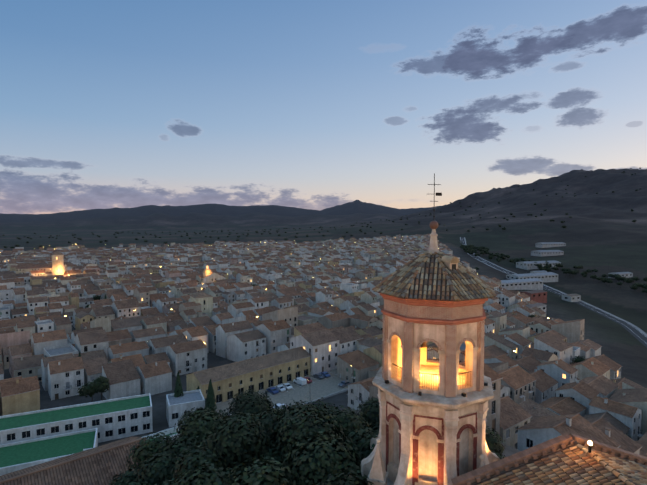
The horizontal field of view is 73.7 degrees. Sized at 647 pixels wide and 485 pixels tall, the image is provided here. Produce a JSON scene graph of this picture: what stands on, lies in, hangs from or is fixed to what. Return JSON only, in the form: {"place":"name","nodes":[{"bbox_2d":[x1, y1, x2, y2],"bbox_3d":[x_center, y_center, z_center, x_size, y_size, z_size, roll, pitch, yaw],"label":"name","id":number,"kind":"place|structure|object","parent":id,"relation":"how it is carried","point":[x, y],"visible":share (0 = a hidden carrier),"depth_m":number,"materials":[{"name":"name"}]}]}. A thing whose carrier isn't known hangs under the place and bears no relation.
{"place":"outdoors","nodes":[
{"label":"outdoors","id":0,"kind":"place"},
{"bbox_2d":[0,168,646,456],"bbox_3d":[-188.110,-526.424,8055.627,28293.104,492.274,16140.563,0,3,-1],"label":"hilly terrain","id":1,"kind":"structure","parent":0,"point":[602,233],"depth_m":1378.45,"materials":[{"name":"brown soil"}]},
{"bbox_2d":[0,234,469,275],"bbox_3d":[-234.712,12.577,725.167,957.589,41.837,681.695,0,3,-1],"label":"town houses","id":2,"kind":"structure","parent":1,"relation":"on","point":[339,251],"depth_m":644.31,"materials":[{"name":"paint"}]},
{"bbox_2d":[65,238,548,380],"bbox_3d":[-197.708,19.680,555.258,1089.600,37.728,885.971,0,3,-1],"label":"street lamps","id":3,"kind":"object","parent":1,"relation":"on","point":[332,305],"visible":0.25,"depth_m":292.78,"materials":[{"name":"yellow glass"}]},
{"bbox_2d":[109,389,506,484],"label":"trees","id":4,"kind":"object","parent":1,"relation":"on","point":[255,438],"visible":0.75,"depth_m":32.11,"materials":[{"name":"green plant"}]},
{"bbox_2d":[0,260,621,381],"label":"town houses","id":5,"kind":"structure","parent":1,"relation":"on","point":[36,307],"depth_m":255.58,"materials":[{"name":"paint"}]},
{"bbox_2d":[0,242,632,484],"bbox_3d":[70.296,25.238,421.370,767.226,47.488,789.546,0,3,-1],"label":"large buildings","id":6,"kind":"structure","parent":1,"relation":"on","point":[61,438],"depth_m":108.49,"materials":[{"name":"paint"}]},
{"bbox_2d":[0,320,646,456],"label":"town houses","id":7,"kind":"structure","parent":1,"relation":"on","point":[545,388],"depth_m":132.34,"materials":[{"name":"paint"}]},
{"bbox_2d":[0,168,646,412],"bbox_3d":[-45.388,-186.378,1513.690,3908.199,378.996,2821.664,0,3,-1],"label":"town trees","id":8,"kind":"object","parent":1,"relation":"on","point":[99,384],"visible":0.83,"depth_m":465.82,"materials":[{"name":"green plant"}]},
{"bbox_2d":[361,173,499,484],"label":"bell tower","id":9,"kind":"structure","parent":1,"relation":"on","point":[432,428],"depth_m":25.35,"materials":[{"name":"paint"}]},
{"bbox_2d":[451,433,646,484],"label":"tiled roof","id":10,"kind":"structure","parent":1,"relation":"on","point":[567,459],"depth_m":22.80,"materials":[{"name":"tile"}]},
{"bbox_2d":[0,237,646,475],"bbox_3d":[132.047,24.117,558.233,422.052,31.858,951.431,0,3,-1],"label":"road","id":11,"kind":"structure","parent":0,"point":[315,389],"depth_m":137.36,"materials":[{"name":"grey asphalt"}]},
{"bbox_2d":[266,371,350,408],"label":"parked cars","id":12,"kind":"object","parent":11,"relation":"on","point":[300,381],"visible":0.71,"depth_m":138.12,"materials":[{"name":"paint"}]},
{"bbox_2d":[0,0,646,213],"label":"sky","id":13,"kind":"structure","parent":0,"point":[319,105],"materials":[{"name":"blue"}]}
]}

